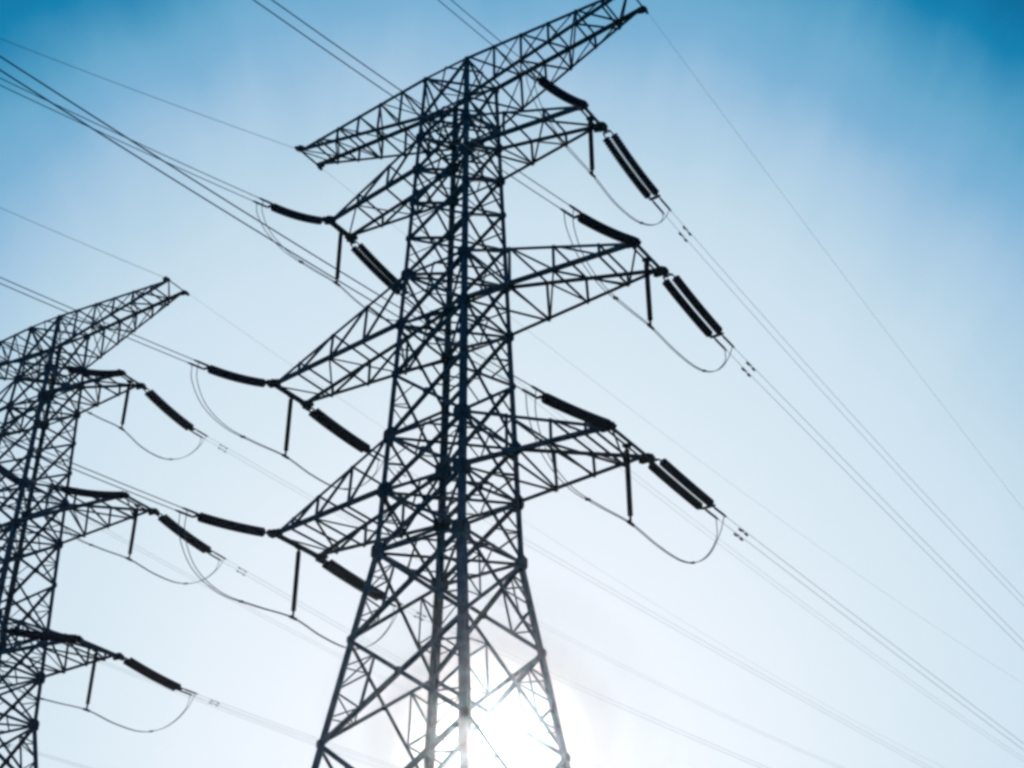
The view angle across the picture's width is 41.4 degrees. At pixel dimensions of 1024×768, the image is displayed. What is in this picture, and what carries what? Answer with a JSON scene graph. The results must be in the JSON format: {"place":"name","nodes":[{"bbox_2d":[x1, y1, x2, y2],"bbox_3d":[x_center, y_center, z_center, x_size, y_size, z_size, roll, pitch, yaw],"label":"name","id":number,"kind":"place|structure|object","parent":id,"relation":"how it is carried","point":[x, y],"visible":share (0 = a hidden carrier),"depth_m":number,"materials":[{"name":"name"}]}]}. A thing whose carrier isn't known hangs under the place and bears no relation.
{"place":"outdoors","nodes":[
{"label":"outdoors","id":0,"kind":"place"},
{"bbox_2d":[0,0,1023,767],"label":"sky","id":1,"kind":"structure","parent":0,"point":[893,130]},
{"bbox_2d":[205,439,833,765],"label":"conductor cable","id":2,"kind":"object","parent":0,"point":[504,606],"visible":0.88,"depth_m":83.19,"materials":[{"name":"grey metal"}]},
{"bbox_2d":[209,437,838,765],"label":"conductor cable","id":3,"kind":"object","parent":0,"point":[512,607],"visible":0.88,"depth_m":84.39,"materials":[{"name":"grey metal"}]},
{"bbox_3d":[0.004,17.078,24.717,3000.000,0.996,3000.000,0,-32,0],"label":"grass field","id":4,"kind":"structure","parent":0,"visible":0},
{"bbox_2d":[0,276,189,767],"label":"lattice pylon","id":5,"kind":"object","parent":4,"relation":"on","point":[44,396],"visible":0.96,"depth_m":64.57,"materials":[{"name":"metal"}]},
{"bbox_2d":[0,464,36,490],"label":"insulator string","id":6,"kind":"object","parent":5,"relation":"attached to","point":[12,479],"visible":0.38,"depth_m":71.09,"materials":[{"name":"black ceramic"}]},
{"bbox_2d":[39,495,550,761],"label":"conductor cable","id":7,"kind":"object","parent":6,"relation":"attached to","point":[289,631],"visible":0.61,"depth_m":81.91,"materials":[{"name":"grey metal"}]},
{"bbox_2d":[42,493,555,761],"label":"conductor cable","id":8,"kind":"object","parent":6,"relation":"attached to","point":[261,613],"visible":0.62,"depth_m":80.85,"materials":[{"name":"grey metal"}]},
{"bbox_2d":[0,626,76,641],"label":"insulator string","id":9,"kind":"object","parent":5,"relation":"attached to","point":[24,633],"visible":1,"depth_m":54.67,"materials":[{"name":"black ceramic"}]},
{"bbox_2d":[0,668,194,731],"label":"jumper loop","id":10,"kind":"object","parent":9,"relation":"hanging from","point":[89,710],"visible":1,"depth_m":55.90,"materials":[{"name":"grey metal"}]},
{"bbox_2d":[1,208,162,276],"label":"earth wire","id":11,"kind":"object","parent":5,"relation":"attached to","point":[80,242],"visible":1,"depth_m":61.45,"materials":[{"name":"grey metal"}]},
{"bbox_2d":[45,483,124,498],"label":"insulator string","id":12,"kind":"object","parent":5,"relation":"attached to","point":[93,493],"visible":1,"depth_m":57.58,"materials":[{"name":"black ceramic"}]},
{"bbox_2d":[0,472,44,485],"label":"conductor cable","id":13,"kind":"object","parent":12,"relation":"attached to","point":[23,479],"visible":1,"depth_m":55.22,"materials":[{"name":"grey metal"}]},
{"bbox_2d":[0,469,49,483],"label":"conductor cable","id":14,"kind":"object","parent":12,"relation":"attached to","point":[24,476],"visible":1,"depth_m":54.98,"materials":[{"name":"grey metal"}]},
{"bbox_2d":[50,362,121,376],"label":"insulator string","id":15,"kind":"object","parent":5,"relation":"attached to","point":[93,372],"visible":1,"depth_m":62.11,"materials":[{"name":"black ceramic"}]},
{"bbox_2d":[0,345,49,363],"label":"conductor cable","id":16,"kind":"object","parent":15,"relation":"attached to","point":[25,354],"visible":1,"depth_m":59.50,"materials":[{"name":"grey metal"}]},
{"bbox_2d":[0,341,55,362],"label":"conductor cable","id":17,"kind":"object","parent":15,"relation":"attached to","point":[28,352],"visible":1,"depth_m":59.27,"materials":[{"name":"grey metal"}]},
{"bbox_2d":[53,364,205,459],"bbox_3d":[-17.931,1.675,63.368,0.654,2.113,8.864,-21,-37,30],"label":"jumper loop","id":18,"kind":"object","parent":15,"relation":"hanging from","point":[117,425],"visible":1,"depth_m":62.87,"materials":[{"name":"grey metal"}]},
{"bbox_2d":[83,648,99,711],"bbox_3d":[-17.532,12.329,56.458,0.240,2.695,0.320,-17,-35,25],"label":"jumper insulator","id":19,"kind":"object","parent":5,"relation":"hanging from","point":[91,679],"visible":1,"depth_m":56.40,"materials":[{"name":"black ceramic"}]},
{"bbox_2d":[119,380,132,430],"bbox_3d":[-18.229,0.988,63.877,0.240,2.695,0.320,-17,-35,25],"label":"jumper insulator","id":20,"kind":"object","parent":5,"relation":"hanging from","point":[125,403],"visible":1,"depth_m":63.81,"materials":[{"name":"black ceramic"}]},
{"bbox_2d":[126,504,140,561],"bbox_3d":[-16.617,6.496,59.406,0.240,2.695,0.320,-17,-35,25],"label":"jumper insulator","id":21,"kind":"object","parent":5,"relation":"hanging from","point":[134,524],"visible":1,"depth_m":59.37,"materials":[{"name":"black ceramic"}]},
{"bbox_2d":[119,655,197,695],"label":"insulator string","id":22,"kind":"object","parent":5,"relation":"attached to","point":[148,672],"visible":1,"depth_m":58.81,"materials":[{"name":"black ceramic"}]},
{"bbox_2d":[195,696,392,767],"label":"conductor cable","id":23,"kind":"object","parent":22,"relation":"attached to","point":[282,728],"visible":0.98,"depth_m":63.32,"materials":[{"name":"grey metal"}]},
{"bbox_2d":[198,694,399,767],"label":"conductor cable","id":24,"kind":"object","parent":22,"relation":"attached to","point":[279,724],"visible":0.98,"depth_m":62.86,"materials":[{"name":"grey metal"}]},
{"bbox_2d":[143,387,207,437],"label":"insulator string","id":25,"kind":"object","parent":5,"relation":"attached to","point":[166,408],"visible":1,"depth_m":65.66,"materials":[{"name":"black ceramic"}]},
{"bbox_2d":[157,512,225,560],"bbox_3d":[-14.704,6.911,61.758,0.545,1.124,4.109,-25,-39,34],"label":"insulator string","id":26,"kind":"object","parent":5,"relation":"attached to","point":[168,522],"visible":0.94,"depth_m":61.46,"materials":[{"name":"black ceramic"}]},
{"bbox_2d":[47,486,223,583],"bbox_3d":[-16.372,6.978,59.012,0.577,1.953,9.584,-21,-37,30],"label":"jumper loop","id":27,"kind":"object","parent":26,"relation":"hanging from","point":[89,544],"visible":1,"depth_m":57.82,"materials":[{"name":"grey metal"}]},
{"bbox_2d":[224,562,592,765],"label":"conductor cable","id":28,"kind":"object","parent":26,"relation":"attached to","point":[348,633],"visible":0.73,"depth_m":66.62,"materials":[{"name":"grey metal"}]},
{"bbox_2d":[226,559,598,765],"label":"conductor cable","id":29,"kind":"object","parent":26,"relation":"attached to","point":[385,650],"visible":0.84,"depth_m":68.05,"materials":[{"name":"grey metal"}]},
{"bbox_2d":[192,296,908,749],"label":"earth wire","id":30,"kind":"object","parent":5,"relation":"attached to","point":[486,496],"visible":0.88,"depth_m":84.66,"materials":[{"name":"grey metal"}]},
{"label":"insulator string","id":31,"kind":"object","parent":5,"relation":"attached to","visible":0},
{"bbox_2d":[8,626,375,767],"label":"conductor cable","id":32,"kind":"object","parent":31,"relation":"attached to","point":[212,706],"visible":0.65,"depth_m":78.33,"materials":[{"name":"grey metal"}]},
{"bbox_2d":[8,624,378,766],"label":"conductor cable","id":33,"kind":"object","parent":31,"relation":"attached to","point":[226,709],"visible":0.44,"depth_m":79.14,"materials":[{"name":"grey metal"}]},
{"bbox_2d":[266,0,668,767],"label":"lattice pylon","id":34,"kind":"object","parent":4,"relation":"on","point":[460,538],"visible":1,"depth_m":45.47,"materials":[{"name":"metal"}]},
{"bbox_2d":[0,38,293,147],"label":"earth wire","id":35,"kind":"object","parent":34,"relation":"attached to","point":[140,92],"visible":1,"depth_m":49.47,"materials":[{"name":"grey metal"}]},
{"bbox_2d":[175,507,266,536],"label":"insulator string","id":36,"kind":"object","parent":34,"relation":"attached to","point":[211,520],"visible":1,"depth_m":44.52,"materials":[{"name":"black ceramic"}]},
{"bbox_2d":[0,438,174,509],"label":"conductor cable","id":37,"kind":"object","parent":36,"relation":"attached to","point":[87,474],"visible":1,"depth_m":40.64,"materials":[{"name":"grey metal"}]},
{"bbox_2d":[0,432,182,507],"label":"conductor cable","id":38,"kind":"object","parent":36,"relation":"attached to","point":[88,469],"visible":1,"depth_m":40.32,"materials":[{"name":"grey metal"}]},
{"bbox_2d":[178,510,396,649],"bbox_3d":[-7.370,7.121,46.187,0.363,2.456,10.306,-22,-38,31],"label":"jumper loop","id":39,"kind":"object","parent":36,"relation":"hanging from","point":[242,601],"visible":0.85,"depth_m":44.38,"materials":[{"name":"grey metal"}]},
{"bbox_2d":[188,359,270,386],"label":"insulator string","id":40,"kind":"object","parent":34,"relation":"attached to","point":[232,376],"visible":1,"depth_m":48.43,"materials":[{"name":"black ceramic"}]},
{"bbox_2d":[0,283,187,362],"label":"conductor cable","id":41,"kind":"object","parent":40,"relation":"attached to","point":[92,322],"visible":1,"depth_m":43.86,"materials":[{"name":"grey metal"}]},
{"bbox_2d":[0,277,193,359],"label":"conductor cable","id":42,"kind":"object","parent":40,"relation":"attached to","point":[93,317],"visible":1,"depth_m":43.49,"materials":[{"name":"grey metal"}]},
{"bbox_2d":[281,394,294,458],"bbox_3d":[-8.304,1.553,50.263,0.240,2.695,0.320,-19,-36,28],"label":"jumper insulator","id":43,"kind":"object","parent":34,"relation":"hanging from","point":[288,421],"visible":1,"depth_m":50.22,"materials":[{"name":"black ceramic"}]},
{"bbox_2d":[253,197,326,224],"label":"insulator string","id":44,"kind":"object","parent":34,"relation":"attached to","point":[290,213],"visible":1,"depth_m":51.34,"materials":[{"name":"black ceramic"}]},
{"bbox_2d":[0,85,252,200],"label":"conductor cable","id":45,"kind":"object","parent":44,"relation":"attached to","point":[122,142],"visible":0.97,"depth_m":44.98,"materials":[{"name":"grey metal"}]},
{"bbox_2d":[0,78,258,197],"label":"conductor cable","id":46,"kind":"object","parent":44,"relation":"attached to","point":[134,141],"visible":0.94,"depth_m":45.11,"materials":[{"name":"grey metal"}]},
{"bbox_2d":[256,200,413,320],"bbox_3d":[-6.625,-4.417,52.723,0.364,1.853,8.923,-22,-38,31],"label":"jumper loop","id":47,"kind":"object","parent":44,"relation":"hanging from","point":[301,262],"visible":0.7,"depth_m":51.21,"materials":[{"name":"black metal"}]},
{"bbox_2d":[289,546,302,620],"bbox_3d":[-7.396,6.786,46.347,0.240,2.695,0.320,-19,-36,28],"label":"jumper insulator","id":48,"kind":"object","parent":34,"relation":"hanging from","point":[296,580],"visible":1,"depth_m":46.31,"materials":[{"name":"black ceramic"}]},
{"bbox_2d":[333,228,344,286],"bbox_3d":[-6.785,-4.984,53.072,0.240,2.695,0.320,-19,-36,28],"label":"jumper insulator","id":49,"kind":"object","parent":34,"relation":"hanging from","point":[341,231],"visible":0.96,"depth_m":53.06,"materials":[{"name":"black ceramic"}]},
{"bbox_2d":[308,407,383,460],"bbox_3d":[-6.501,1.897,52.752,0.546,0.863,4.157,-27,-40,36],"label":"insulator string","id":50,"kind":"object","parent":34,"relation":"attached to","point":[328,423],"visible":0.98,"depth_m":52.45,"materials":[{"name":"black ceramic"}]},
{"bbox_2d":[191,362,383,489],"bbox_3d":[-8.128,1.937,49.975,0.417,2.236,9.639,-22,-38,31],"label":"jumper loop","id":51,"kind":"object","parent":50,"relation":"hanging from","point":[242,436],"visible":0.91,"depth_m":48.38,"materials":[{"name":"grey metal"}]},
{"bbox_2d":[391,461,923,763],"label":"conductor cable","id":52,"kind":"object","parent":50,"relation":"attached to","point":[684,630],"visible":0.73,"depth_m":66.73,"materials":[{"name":"grey metal"}]},
{"bbox_2d":[392,467,924,767],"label":"conductor cable","id":53,"kind":"object","parent":50,"relation":"attached to","point":[666,624],"visible":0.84,"depth_m":65.87,"materials":[{"name":"grey metal"}]},
{"bbox_2d":[322,559,402,606],"bbox_3d":[-5.534,7.204,49.152,0.538,0.679,4.184,-24,-39,33],"label":"insulator string","id":54,"kind":"object","parent":34,"relation":"attached to","point":[342,573],"visible":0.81,"depth_m":48.69,"materials":[{"name":"black ceramic"}]},
{"bbox_2d":[409,612,759,767],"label":"conductor cable","id":55,"kind":"object","parent":54,"relation":"attached to","point":[415,616],"visible":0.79,"depth_m":57.80,"materials":[{"name":"grey metal"}]},
{"bbox_2d":[408,607,767,767],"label":"conductor cable","id":56,"kind":"object","parent":54,"relation":"attached to","point":[581,686],"visible":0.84,"depth_m":57.48,"materials":[{"name":"grey metal"}]},
{"bbox_2d":[350,240,418,304],"bbox_3d":[-5.218,-4.586,55.301,0.623,1.223,4.071,-25,-39,34],"label":"insulator string","id":57,"kind":"object","parent":34,"relation":"attached to","point":[371,262],"visible":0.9,"depth_m":54.91,"materials":[{"name":"black ceramic"}]},
{"bbox_2d":[422,304,1023,757],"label":"conductor cable","id":58,"kind":"object","parent":57,"relation":"attached to","point":[726,544],"visible":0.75,"depth_m":71.36,"materials":[{"name":"grey metal"}]},
{"bbox_2d":[434,322,1022,760],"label":"conductor cable","id":59,"kind":"object","parent":57,"relation":"attached to","point":[724,548],"visible":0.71,"depth_m":70.60,"materials":[{"name":"grey metal"}]},
{"bbox_2d":[522,66,585,108],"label":"insulator string","id":60,"kind":"object","parent":34,"relation":"attached to","point":[545,83],"visible":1,"depth_m":45.67,"materials":[{"name":"black ceramic"}]},
{"bbox_2d":[438,0,522,69],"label":"conductor cable","id":61,"kind":"object","parent":60,"relation":"attached to","point":[479,34],"visible":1,"depth_m":42.41,"materials":[{"name":"grey metal"}]},
{"bbox_2d":[451,0,530,66],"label":"conductor cable","id":62,"kind":"object","parent":60,"relation":"attached to","point":[490,32],"visible":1,"depth_m":42.41,"materials":[{"name":"grey metal"}]},
{"bbox_2d":[526,70,668,225],"bbox_3d":[3.034,-7.594,46.984,0.658,1.846,8.718,-21,-37,30],"label":"jumper loop","id":63,"kind":"object","parent":60,"relation":"hanging from","point":[565,145],"visible":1,"depth_m":46.20,"materials":[{"name":"grey metal"}]},
{"bbox_2d":[522,385,611,429],"bbox_3d":[1.639,0.651,38.498,0.420,0.826,4.170,-22,-38,31],"label":"insulator string","id":64,"kind":"object","parent":34,"relation":"attached to","point":[560,405],"visible":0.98,"depth_m":38.29,"materials":[{"name":"black ceramic"}]},
{"bbox_2d":[0,69,521,389],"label":"conductor cable","id":65,"kind":"object","parent":64,"relation":"attached to","point":[242,221],"visible":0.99,"depth_m":28.82,"materials":[{"name":"black metal"}]},
{"bbox_2d":[0,56,530,385],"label":"conductor cable","id":66,"kind":"object","parent":64,"relation":"attached to","point":[246,212],"visible":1,"depth_m":28.54,"materials":[{"name":"black metal"}]},
{"bbox_2d":[586,116,595,178],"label":"jumper insulator","id":67,"kind":"object","parent":34,"relation":"hanging from","point":[590,119],"visible":1,"depth_m":47.60,"materials":[{"name":"black ceramic"}]},
{"bbox_2d":[560,204,636,245],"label":"insulator string","id":68,"kind":"object","parent":34,"relation":"attached to","point":[584,219],"visible":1,"depth_m":41.20,"materials":[{"name":"black ceramic"}]},
{"bbox_2d":[253,0,560,208],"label":"conductor cable","id":69,"kind":"object","parent":68,"relation":"attached to","point":[399,100],"visible":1,"depth_m":33.77,"materials":[{"name":"grey metal"}]},
{"bbox_2d":[272,0,568,204],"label":"conductor cable","id":70,"kind":"object","parent":68,"relation":"attached to","point":[414,99],"visible":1,"depth_m":33.78,"materials":[{"name":"grey metal"}]},
{"bbox_2d":[622,443,634,526],"bbox_3d":[3.459,2.966,40.172,0.240,2.695,0.320,-19,-36,28],"label":"jumper insulator","id":71,"kind":"object","parent":34,"relation":"hanging from","point":[626,446],"visible":1,"depth_m":40.12,"materials":[{"name":"black ceramic"}]},
{"bbox_2d":[603,126,671,213],"bbox_3d":[4.525,-7.848,49.528,0.617,1.743,3.897,-25,-39,34],"label":"insulator string","id":72,"kind":"object","parent":34,"relation":"attached to","point":[631,174],"visible":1,"depth_m":49.22,"materials":[{"name":"black ceramic"}]},
{"bbox_2d":[664,214,1023,605],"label":"conductor cable","id":73,"kind":"object","parent":72,"relation":"attached to","point":[685,239],"visible":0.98,"depth_m":55.76,"materials":[{"name":"grey metal"}]},
{"bbox_2d":[671,211,1022,596],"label":"conductor cable","id":74,"kind":"object","parent":72,"relation":"attached to","point":[686,229],"visible":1,"depth_m":55.69,"materials":[{"name":"grey metal"}]},
{"bbox_2d":[642,257,654,329],"bbox_3d":[4.338,-2.897,43.070,0.240,2.695,0.320,-19,-36,28],"label":"jumper insulator","id":75,"kind":"object","parent":34,"relation":"hanging from","point":[646,260],"visible":1,"depth_m":43.03,"materials":[{"name":"black ceramic"}]},
{"bbox_2d":[323,169,1023,683],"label":"earth wire","id":76,"kind":"object","parent":34,"relation":"attached to","point":[671,439],"visible":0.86,"depth_m":72.70,"materials":[{"name":"grey metal"}]},
{"bbox_2d":[648,458,726,519],"bbox_3d":[5.520,3.283,42.895,0.688,0.636,4.190,-23,-38,32],"label":"insulator string","id":77,"kind":"object","parent":34,"relation":"attached to","point":[683,480],"visible":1,"depth_m":42.61,"materials":[{"name":"black ceramic"}]},
{"bbox_2d":[525,389,724,563],"bbox_3d":[3.625,3.250,39.947,0.401,2.474,10.325,-22,-38,31],"label":"jumper loop","id":78,"kind":"object","parent":77,"relation":"hanging from","point":[641,531],"visible":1,"depth_m":38.28,"materials":[{"name":"grey metal"}]},
{"bbox_2d":[718,519,1021,748],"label":"conductor cable","id":79,"kind":"object","parent":77,"relation":"attached to","point":[735,534],"visible":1,"depth_m":48.71,"materials":[{"name":"grey metal"}]},
{"bbox_2d":[727,517,1023,743],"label":"conductor cable","id":80,"kind":"object","parent":77,"relation":"attached to","point":[741,529],"visible":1,"depth_m":48.59,"materials":[{"name":"grey metal"}]},
{"bbox_2d":[662,272,734,350],"bbox_3d":[6.214,-2.471,45.447,0.659,1.117,4.103,-23,-38,32],"label":"insulator string","id":81,"kind":"object","parent":34,"relation":"attached to","point":[696,304],"visible":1,"depth_m":45.17,"materials":[{"name":"black ceramic"}]},
{"bbox_2d":[563,208,732,371],"bbox_3d":[4.520,-2.399,42.712,0.429,1.964,9.614,-22,-38,31],"label":"jumper loop","id":82,"kind":"object","parent":81,"relation":"hanging from","point":[614,297],"visible":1,"depth_m":41.20,"materials":[{"name":"grey metal"}]},
{"bbox_2d":[742,356,947,564],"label":"conductor cable","id":83,"kind":"object","parent":81,"relation":"attached to","point":[750,365],"visible":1,"depth_m":50.28,"materials":[{"name":"grey metal"}]},
{"bbox_2d":[727,351,1023,649],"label":"conductor cable","id":84,"kind":"object","parent":81,"relation":"attached to","point":[743,369],"visible":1,"depth_m":53.13,"materials":[{"name":"grey metal"}]},
{"bbox_2d":[648,13,1023,509],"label":"earth wire","id":85,"kind":"object","parent":34,"relation":"attached to","point":[823,248],"visible":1,"depth_m":55.89,"materials":[{"name":"grey metal"}]}
]}

